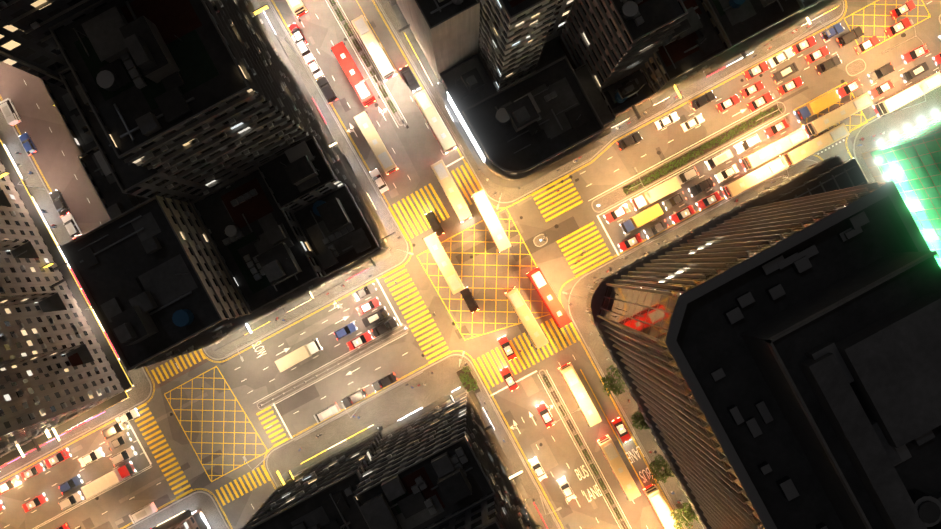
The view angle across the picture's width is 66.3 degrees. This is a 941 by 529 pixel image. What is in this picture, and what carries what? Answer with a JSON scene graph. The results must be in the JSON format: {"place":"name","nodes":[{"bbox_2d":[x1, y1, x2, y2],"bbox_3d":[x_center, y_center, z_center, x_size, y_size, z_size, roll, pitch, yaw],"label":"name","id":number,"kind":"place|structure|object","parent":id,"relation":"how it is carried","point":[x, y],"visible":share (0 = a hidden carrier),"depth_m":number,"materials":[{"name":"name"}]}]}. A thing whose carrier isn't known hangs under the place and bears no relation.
{"place":"outdoors","nodes":[
{"label":"outdoors","id":0,"kind":"place"},
{"bbox_2d":[0,109,151,478],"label":"pavement","id":1,"kind":"structure","parent":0,"point":[140,392],"depth_m":139.78,"materials":[{"name":"grey concrete"}]},
{"bbox_2d":[127,491,228,528],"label":"pavement","id":2,"kind":"structure","parent":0,"point":[203,501],"depth_m":139.78,"materials":[{"name":"grey concrete"}]},
{"bbox_2d":[203,0,408,359],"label":"pavement","id":3,"kind":"structure","parent":0,"point":[397,258],"depth_m":139.78,"materials":[{"name":"grey concrete"}]},
{"bbox_2d":[361,307,388,327],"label":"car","id":4,"kind":"object","parent":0,"point":[374,317],"visible":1,"depth_m":137.98,"materials":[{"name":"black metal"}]},
{"bbox_2d":[266,354,560,528],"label":"pavement","id":5,"kind":"structure","parent":0,"point":[391,406],"depth_m":139.78,"materials":[{"name":"grey concrete"}]},
{"bbox_2d":[456,366,480,392],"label":"corner garden","id":6,"kind":"object","parent":5,"relation":"on","point":[467,380],"visible":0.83,"depth_m":139.21,"materials":[{"name":"green plant"}]},
{"bbox_2d":[0,0,865,528],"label":"side streets","id":7,"kind":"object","parent":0,"point":[42,124],"visible":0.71,"depth_m":139.91,"materials":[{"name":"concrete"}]},
{"bbox_2d":[0,98,21,125],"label":"van","id":8,"kind":"object","parent":7,"relation":"on","point":[10,113],"visible":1,"depth_m":137.95,"materials":[{"name":"white metal"}]},
{"bbox_2d":[49,190,69,216],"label":"car","id":9,"kind":"object","parent":7,"relation":"on","point":[61,207],"visible":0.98,"depth_m":139.04,"materials":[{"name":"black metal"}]},
{"bbox_2d":[61,213,81,238],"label":"car","id":10,"kind":"object","parent":7,"relation":"on","point":[72,227],"visible":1,"depth_m":138.75,"materials":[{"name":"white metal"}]},
{"bbox_2d":[0,0,940,528],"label":"road","id":11,"kind":"structure","parent":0,"point":[262,376],"depth_m":139.91,"materials":[{"name":"grey asphalt"}]},
{"bbox_2d":[44,448,71,467],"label":"taxi","id":12,"kind":"object","parent":11,"relation":"on","point":[54,460],"visible":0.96,"depth_m":139.00,"materials":[{"name":"red metal"}]},
{"bbox_2d":[78,447,104,466],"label":"car","id":13,"kind":"object","parent":11,"relation":"on","point":[92,456],"visible":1,"depth_m":139.07,"materials":[{"name":"white metal"}]},
{"bbox_2d":[81,461,135,498],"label":"truck","id":14,"kind":"object","parent":11,"relation":"on","point":[105,481],"visible":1,"depth_m":136.53,"materials":[{"name":"beige metal"}]},
{"bbox_2d":[101,421,128,439],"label":"car","id":15,"kind":"object","parent":11,"relation":"on","point":[113,430],"visible":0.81,"depth_m":138.94,"materials":[{"name":"white metal"}]},
{"bbox_2d":[110,446,136,465],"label":"car","id":16,"kind":"object","parent":11,"relation":"on","point":[123,455],"visible":1,"depth_m":138.71,"materials":[{"name":"silver metal"}]},
{"bbox_2d":[275,339,321,371],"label":"truck","id":17,"kind":"object","parent":11,"relation":"on","point":[296,356],"visible":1,"depth_m":136.55,"materials":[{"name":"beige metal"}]},
{"bbox_2d":[313,403,340,422],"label":"van","id":18,"kind":"object","parent":11,"relation":"on","point":[327,412],"visible":0.98,"depth_m":138.00,"materials":[{"name":"silver metal"}]},
{"bbox_2d":[257,325,407,409],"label":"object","id":19,"kind":"object","parent":11,"relation":"on","point":[331,365],"visible":0.98,"depth_m":139.78,"materials":[{"name":"grey concrete"}]},
{"bbox_2d":[341,388,367,408],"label":"car","id":20,"kind":"object","parent":11,"relation":"on","point":[354,398],"visible":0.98,"depth_m":138.64,"materials":[{"name":"white metal"}]},
{"bbox_2d":[371,317,397,337],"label":"car","id":21,"kind":"object","parent":11,"relation":"on","point":[385,327],"visible":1,"depth_m":139.00,"materials":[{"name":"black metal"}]},
{"bbox_2d":[372,372,397,391],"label":"car","id":22,"kind":"object","parent":11,"relation":"on","point":[384,382],"visible":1,"depth_m":139.02,"materials":[{"name":"black metal"}]},
{"bbox_2d":[422,231,464,294],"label":"double decker bus","id":23,"kind":"object","parent":11,"relation":"on","point":[444,263],"visible":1,"depth_m":135.56,"materials":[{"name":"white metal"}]},
{"bbox_2d":[0,0,938,528],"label":"road markings","id":24,"kind":"object","parent":11,"relation":"on","point":[460,322],"visible":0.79,"depth_m":139.90,"materials":[{"name":"yellow paint"}]},
{"bbox_2d":[43,5,914,528],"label":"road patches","id":25,"kind":"object","parent":11,"relation":"on","point":[545,457],"visible":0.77,"depth_m":139.91,"materials":[{"name":"grey asphalt"}]},
{"bbox_2d":[129,502,157,523],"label":"van","id":26,"kind":"object","parent":25,"relation":"on","point":[149,509],"visible":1,"depth_m":137.87,"materials":[{"name":"white metal"}]},
{"bbox_2d":[471,190,512,253],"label":"double decker bus","id":27,"kind":"object","parent":25,"relation":"on","point":[491,220],"visible":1,"depth_m":135.56,"materials":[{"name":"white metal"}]},
{"bbox_2d":[505,287,549,349],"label":"double decker bus","id":28,"kind":"object","parent":11,"relation":"on","point":[526,318],"visible":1,"depth_m":135.56,"materials":[{"name":"yellow metal"}]},
{"bbox_2d":[604,204,629,223],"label":"taxi","id":29,"kind":"object","parent":11,"relation":"on","point":[615,214],"visible":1,"depth_m":139.02,"materials":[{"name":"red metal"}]},
{"bbox_2d":[630,177,681,210],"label":"truck","id":30,"kind":"object","parent":11,"relation":"on","point":[665,188],"visible":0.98,"depth_m":136.51,"materials":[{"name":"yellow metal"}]},
{"bbox_2d":[591,102,785,212],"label":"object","id":31,"kind":"object","parent":11,"relation":"on","point":[611,198],"visible":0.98,"depth_m":139.78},
{"bbox_2d":[734,134,760,153],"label":"car","id":32,"kind":"object","parent":11,"relation":"on","point":[746,144],"visible":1,"depth_m":138.61,"materials":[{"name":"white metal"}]},
{"bbox_2d":[720,155,788,199],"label":"double decker bus","id":33,"kind":"object","parent":11,"relation":"on","point":[754,177],"visible":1,"depth_m":135.56,"materials":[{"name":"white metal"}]},
{"bbox_2d":[743,61,769,80],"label":"taxi","id":34,"kind":"object","parent":11,"relation":"on","point":[756,70],"visible":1,"depth_m":139.05,"materials":[{"name":"red metal"}]},
{"bbox_2d":[740,127,808,171],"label":"double decker bus","id":35,"kind":"object","parent":11,"relation":"on","point":[773,149],"visible":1,"depth_m":135.56,"materials":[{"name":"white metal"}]},
{"bbox_2d":[768,48,793,67],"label":"car","id":36,"kind":"object","parent":11,"relation":"on","point":[781,57],"visible":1,"depth_m":139.06,"materials":[{"name":"white metal"}]},
{"bbox_2d":[790,36,816,54],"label":"taxi","id":37,"kind":"object","parent":11,"relation":"on","point":[803,45],"visible":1,"depth_m":139.06,"materials":[{"name":"red metal"}]},
{"bbox_2d":[780,123,849,167],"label":"double decker bus","id":38,"kind":"object","parent":11,"relation":"on","point":[813,145],"visible":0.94,"depth_m":135.56,"materials":[{"name":"white metal"}]},
{"bbox_2d":[793,90,840,121],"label":"truck","id":39,"kind":"object","parent":11,"relation":"on","point":[821,103],"visible":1,"depth_m":136.60,"materials":[{"name":"yellow metal"}]},
{"bbox_2d":[814,55,841,74],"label":"car","id":40,"kind":"object","parent":11,"relation":"on","point":[826,65],"visible":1,"depth_m":139.07,"materials":[{"name":"black metal"}]},
{"bbox_2d":[802,92,872,137],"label":"double decker bus","id":41,"kind":"object","parent":11,"relation":"on","point":[836,115],"visible":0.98,"depth_m":135.56,"materials":[{"name":"beige metal"}]},
{"bbox_2d":[835,26,863,47],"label":"car","id":42,"kind":"object","parent":11,"relation":"on","point":[849,37],"visible":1,"depth_m":138.62,"materials":[{"name":"black metal"}]},
{"bbox_2d":[846,59,865,75],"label":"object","id":43,"kind":"object","parent":11,"relation":"on","point":[855,67],"visible":1,"depth_m":139.78,"materials":[{"name":"grey concrete"}]},
{"bbox_2d":[867,62,894,82],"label":"car","id":44,"kind":"object","parent":11,"relation":"on","point":[881,72],"visible":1,"depth_m":139.05,"materials":[{"name":"grey metal"}]},
{"bbox_2d":[884,17,910,37],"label":"taxi","id":45,"kind":"object","parent":11,"relation":"on","point":[897,27],"visible":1,"depth_m":139.05,"materials":[{"name":"red metal"}]},
{"bbox_2d":[872,72,940,116],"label":"double decker bus","id":46,"kind":"object","parent":11,"relation":"on","point":[899,99],"visible":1,"depth_m":135.56,"materials":[{"name":"white metal"}]},
{"bbox_2d":[900,62,929,82],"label":"car","id":47,"kind":"object","parent":11,"relation":"on","point":[914,72],"visible":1,"depth_m":138.09,"materials":[{"name":"black metal"}]},
{"bbox_2d":[901,44,928,63],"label":"taxi","id":48,"kind":"object","parent":11,"relation":"on","point":[914,54],"visible":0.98,"depth_m":139.00,"materials":[{"name":"red metal"}]},
{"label":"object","id":49,"kind":"object","parent":11,"relation":"on","visible":0},
{"bbox_2d":[622,105,782,194],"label":"median hedge","id":50,"kind":"object","parent":49,"relation":"on","point":[700,150],"visible":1,"depth_m":139.52,"materials":[{"name":"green plant"}]},
{"bbox_2d":[270,0,683,528],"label":"road","id":51,"kind":"structure","parent":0,"point":[417,149],"depth_m":139.91,"materials":[{"name":"grey asphalt"}]},
{"bbox_2d":[316,76,337,103],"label":"car","id":52,"kind":"object","parent":51,"relation":"on","point":[325,87],"visible":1,"depth_m":138.58,"materials":[{"name":"black metal"}]},
{"bbox_2d":[331,42,375,106],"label":"double decker bus","id":53,"kind":"object","parent":51,"relation":"on","point":[350,69],"visible":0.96,"depth_m":135.56,"materials":[{"name":"red metal"}]},
{"bbox_2d":[328,0,402,125],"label":"median","id":54,"kind":"object","parent":51,"relation":"on","point":[398,116],"visible":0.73,"depth_m":139.78,"materials":[{"name":"concrete"}]},
{"bbox_2d":[329,0,397,113],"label":"median planters","id":55,"kind":"object","parent":54,"relation":"on","point":[357,46],"visible":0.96,"depth_m":139.17,"materials":[{"name":"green plant"}]},
{"bbox_2d":[351,15,396,80],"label":"double decker bus","id":56,"kind":"object","parent":51,"relation":"on","point":[371,43],"visible":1,"depth_m":135.56,"materials":[{"name":"white metal"}]},
{"bbox_2d":[353,111,397,174],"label":"double decker bus","id":57,"kind":"object","parent":51,"relation":"on","point":[375,143],"visible":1,"depth_m":135.56,"materials":[{"name":"beige metal"}]},
{"bbox_2d":[399,65,419,92],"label":"car","id":58,"kind":"object","parent":51,"relation":"on","point":[410,79],"visible":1,"depth_m":139.03,"materials":[{"name":"black metal"}]},
{"bbox_2d":[413,89,457,153],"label":"double decker bus","id":59,"kind":"object","parent":51,"relation":"on","point":[435,122],"visible":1,"depth_m":135.56,"materials":[{"name":"beige metal"}]},
{"bbox_2d":[431,160,473,223],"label":"double decker bus","id":60,"kind":"object","parent":51,"relation":"on","point":[451,190],"visible":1,"depth_m":135.56,"materials":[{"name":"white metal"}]},
{"bbox_2d":[527,267,571,328],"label":"double decker bus","id":61,"kind":"object","parent":51,"relation":"on","point":[548,296],"visible":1,"depth_m":135.56,"materials":[{"name":"red metal"}]},
{"bbox_2d":[539,369,629,528],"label":"median","id":62,"kind":"object","parent":51,"relation":"on","point":[573,433],"visible":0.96,"depth_m":139.78,"materials":[{"name":"grey concrete"}]},
{"bbox_2d":[225,0,841,528],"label":"pedestrian railings","id":63,"kind":"object","parent":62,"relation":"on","point":[571,168],"visible":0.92,"depth_m":138.80,"materials":[{"name":"grey metal"}]},
{"bbox_2d":[543,375,627,528],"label":"median planters","id":64,"kind":"object","parent":62,"relation":"on","point":[586,454],"visible":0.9,"depth_m":139.22,"materials":[{"name":"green plant"}]},
{"bbox_2d":[643,484,678,528],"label":"double decker bus","id":65,"kind":"object","parent":51,"relation":"on","point":[657,502],"visible":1,"depth_m":135.56,"materials":[{"name":"white metal"}]},
{"bbox_2d":[558,362,601,426],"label":"double decker bus","id":66,"kind":"object","parent":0,"point":[579,393],"visible":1,"depth_m":135.56,"materials":[{"name":"beige metal"}]},
{"bbox_2d":[375,0,843,202],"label":"pavement","id":67,"kind":"structure","parent":0,"point":[552,51],"depth_m":139.78,"materials":[{"name":"grey concrete"}]},
{"bbox_2d":[596,434,640,500],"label":"double decker bus","id":68,"kind":"object","parent":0,"point":[618,467],"visible":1,"depth_m":135.56,"materials":[{"name":"orange metal"}]},
{"bbox_2d":[612,417,630,442],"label":"taxi","id":69,"kind":"object","parent":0,"point":[621,430],"visible":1,"depth_m":139.01,"materials":[{"name":"red metal"}]},
{"bbox_2d":[602,67,655,127],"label":"building pod","id":70,"kind":"object","parent":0,"point":[629,95],"visible":0.88,"depth_m":131.92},
{"bbox_2d":[620,204,663,233],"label":"truck","id":71,"kind":"object","parent":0,"point":[645,216],"visible":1,"depth_m":136.71,"materials":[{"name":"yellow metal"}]},
{"bbox_2d":[568,159,817,528],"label":"pavement","id":72,"kind":"structure","parent":0,"point":[581,319],"depth_m":139.78,"materials":[{"name":"grey concrete"}]},
{"bbox_2d":[600,365,627,395],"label":"tree","id":73,"kind":"object","parent":72,"relation":"on","point":[609,379],"visible":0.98,"depth_m":135.40,"materials":[{"name":"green plant"}]},
{"bbox_2d":[649,454,674,484],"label":"tree","id":74,"kind":"object","parent":72,"relation":"on","point":[656,462],"visible":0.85,"depth_m":135.02,"materials":[{"name":"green plant"}]},
{"bbox_2d":[671,502,698,528],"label":"tree","id":75,"kind":"object","parent":72,"relation":"on","point":[688,513],"visible":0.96,"depth_m":135.00,"materials":[{"name":"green plant"}]},
{"bbox_2d":[688,177,714,196],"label":"car","id":76,"kind":"object","parent":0,"point":[701,187],"visible":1,"depth_m":139.05,"materials":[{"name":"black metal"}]},
{"bbox_2d":[690,90,715,110],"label":"car","id":77,"kind":"object","parent":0,"point":[702,100],"visible":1,"depth_m":139.06,"materials":[{"name":"black metal"}]},
{"bbox_2d":[564,136,855,299],"bbox_3d":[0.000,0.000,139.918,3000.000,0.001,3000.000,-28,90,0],"label":"ground","id":78,"kind":"structure","parent":0,"point":[569,290],"depth_m":139.92,"materials":[{"name":"concrete"}]},
{"bbox_2d":[0,19,68,89],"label":"building","id":79,"kind":"structure","parent":78,"relation":"on","point":[23,51],"depth_m":88.04,"materials":[{"name":"concrete"}]},
{"bbox_2d":[0,140,132,465],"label":"residential building","id":80,"kind":"structure","parent":78,"relation":"on","point":[44,384],"depth_m":123.43,"materials":[{"name":"concrete"}]},
{"bbox_2d":[0,140,134,471],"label":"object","id":81,"kind":"object","parent":78,"relation":"on","point":[90,349],"visible":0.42,"depth_m":132.56,"materials":[{"name":"concrete"}]},
{"bbox_2d":[0,90,485,467],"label":"neon shop signs","id":82,"kind":"object","parent":81,"relation":"attached to","point":[454,105],"visible":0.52,"depth_m":131.12,"materials":[{"name":"grey plastic"}]},
{"bbox_2d":[40,78,96,153],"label":"building","id":83,"kind":"structure","parent":78,"relation":"on","point":[72,119],"depth_m":125.88,"materials":[{"name":"concrete"}]},
{"bbox_2d":[77,146,148,218],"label":"building","id":84,"kind":"structure","parent":78,"relation":"on","point":[115,200],"depth_m":123.10,"materials":[{"name":"concrete"}]},
{"bbox_2d":[58,67,215,202],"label":"building","id":85,"kind":"structure","parent":78,"relation":"on","point":[131,178],"depth_m":95.92,"materials":[{"name":"concrete"}]},
{"bbox_2d":[0,0,296,75],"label":"building","id":86,"kind":"structure","parent":78,"relation":"on","point":[37,19],"depth_m":82.43,"materials":[{"name":"concrete"}]},
{"bbox_2d":[60,195,284,370],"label":"building","id":87,"kind":"structure","parent":78,"relation":"on","point":[156,282],"depth_m":103.92,"materials":[{"name":"concrete"}]},
{"bbox_2d":[149,508,210,528],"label":"building","id":88,"kind":"structure","parent":78,"relation":"on","point":[188,519],"depth_m":135.82,"materials":[{"name":"concrete"}]},
{"bbox_2d":[48,0,340,189],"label":"building","id":89,"kind":"structure","parent":78,"relation":"on","point":[214,93],"depth_m":83.92,"materials":[{"name":"concrete"}]},
{"bbox_2d":[191,168,343,314],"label":"building corner","id":90,"kind":"object","parent":78,"relation":"on","point":[262,248],"visible":0.96,"depth_m":116.89,"materials":[{"name":"concrete"}]},
{"bbox_2d":[256,135,362,211],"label":"building","id":91,"kind":"structure","parent":78,"relation":"on","point":[301,173],"depth_m":114.92,"materials":[{"name":"concrete"}]},
{"bbox_2d":[241,425,382,528],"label":"building","id":92,"kind":"structure","parent":78,"relation":"on","point":[316,491],"depth_m":111.35,"materials":[{"name":"concrete"}]},
{"bbox_2d":[291,183,395,280],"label":"building corner","id":93,"kind":"object","parent":78,"relation":"on","point":[344,232],"visible":0.98,"depth_m":121.92,"materials":[{"name":"concrete"}]},
{"bbox_2d":[353,387,496,528],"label":"building","id":94,"kind":"structure","parent":78,"relation":"on","point":[431,465],"depth_m":101.92,"materials":[{"name":"concrete"}]},
{"bbox_2d":[391,0,479,85],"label":"building","id":95,"kind":"structure","parent":78,"relation":"on","point":[442,35],"depth_m":116.12,"materials":[{"name":"concrete"}]},
{"bbox_2d":[435,53,498,122],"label":"low building","id":96,"kind":"structure","parent":78,"relation":"on","point":[468,82],"depth_m":130.88,"materials":[{"name":"concrete"}]},
{"bbox_2d":[431,433,529,528],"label":"building","id":97,"kind":"structure","parent":78,"relation":"on","point":[503,507],"depth_m":107.67,"materials":[{"name":"concrete"}]},
{"bbox_2d":[478,0,557,90],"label":"building","id":98,"kind":"structure","parent":78,"relation":"on","point":[512,35],"depth_m":106.35,"materials":[{"name":"concrete"}]},
{"bbox_2d":[453,55,604,187],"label":"building corner","id":99,"kind":"object","parent":78,"relation":"on","point":[536,125],"visible":0.98,"depth_m":124.92,"materials":[{"name":"concrete"}]},
{"bbox_2d":[524,497,547,528],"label":"building","id":100,"kind":"structure","parent":78,"relation":"on","point":[535,519],"depth_m":135.62,"materials":[{"name":"concrete"}]},
{"bbox_2d":[544,0,574,42],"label":"building","id":101,"kind":"structure","parent":78,"relation":"on","point":[561,14],"depth_m":128.19,"materials":[{"name":"concrete"}]},
{"bbox_2d":[574,63,616,140],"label":"building","id":102,"kind":"structure","parent":78,"relation":"on","point":[601,105],"depth_m":129.92,"materials":[{"name":"concrete"}]},
{"bbox_2d":[559,0,687,88],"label":"building","id":103,"kind":"structure","parent":78,"relation":"on","point":[609,42],"depth_m":110.68,"materials":[{"name":"concrete"}]},
{"bbox_2d":[643,0,729,105],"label":"building","id":104,"kind":"structure","parent":78,"relation":"on","point":[692,49],"depth_m":122.89,"materials":[{"name":"concrete"}]},
{"bbox_2d":[704,0,804,76],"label":"building","id":105,"kind":"structure","parent":78,"relation":"on","point":[747,27],"depth_m":121.92,"materials":[{"name":"concrete"}]},
{"bbox_2d":[586,155,940,528],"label":"building","id":106,"kind":"structure","parent":78,"relation":"on","point":[775,352],"depth_m":87.47,"materials":[{"name":"concrete"}]},
{"bbox_2d":[771,0,841,40],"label":"building","id":107,"kind":"structure","parent":78,"relation":"on","point":[811,11],"depth_m":131.40,"materials":[{"name":"concrete"}]},
{"bbox_2d":[862,112,940,268],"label":"building","id":108,"kind":"structure","parent":78,"relation":"on","point":[908,163],"depth_m":129.89,"materials":[{"name":"glass"}]},
{"bbox_2d":[705,149,732,169],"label":"van","id":109,"kind":"object","parent":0,"point":[719,159],"visible":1,"depth_m":137.90,"materials":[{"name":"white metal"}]},
{"bbox_2d":[746,92,773,111],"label":"taxi","id":110,"kind":"object","parent":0,"point":[760,101],"visible":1,"depth_m":139.03,"materials":[{"name":"red metal"}]},
{"bbox_2d":[770,62,798,82],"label":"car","id":111,"kind":"object","parent":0,"point":[784,72],"visible":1,"depth_m":138.01,"materials":[{"name":"brown metal"}]},
{"bbox_2d":[853,86,940,183],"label":"pavement","id":112,"kind":"structure","parent":0,"point":[895,123],"depth_m":139.78,"materials":[{"name":"grey concrete"}]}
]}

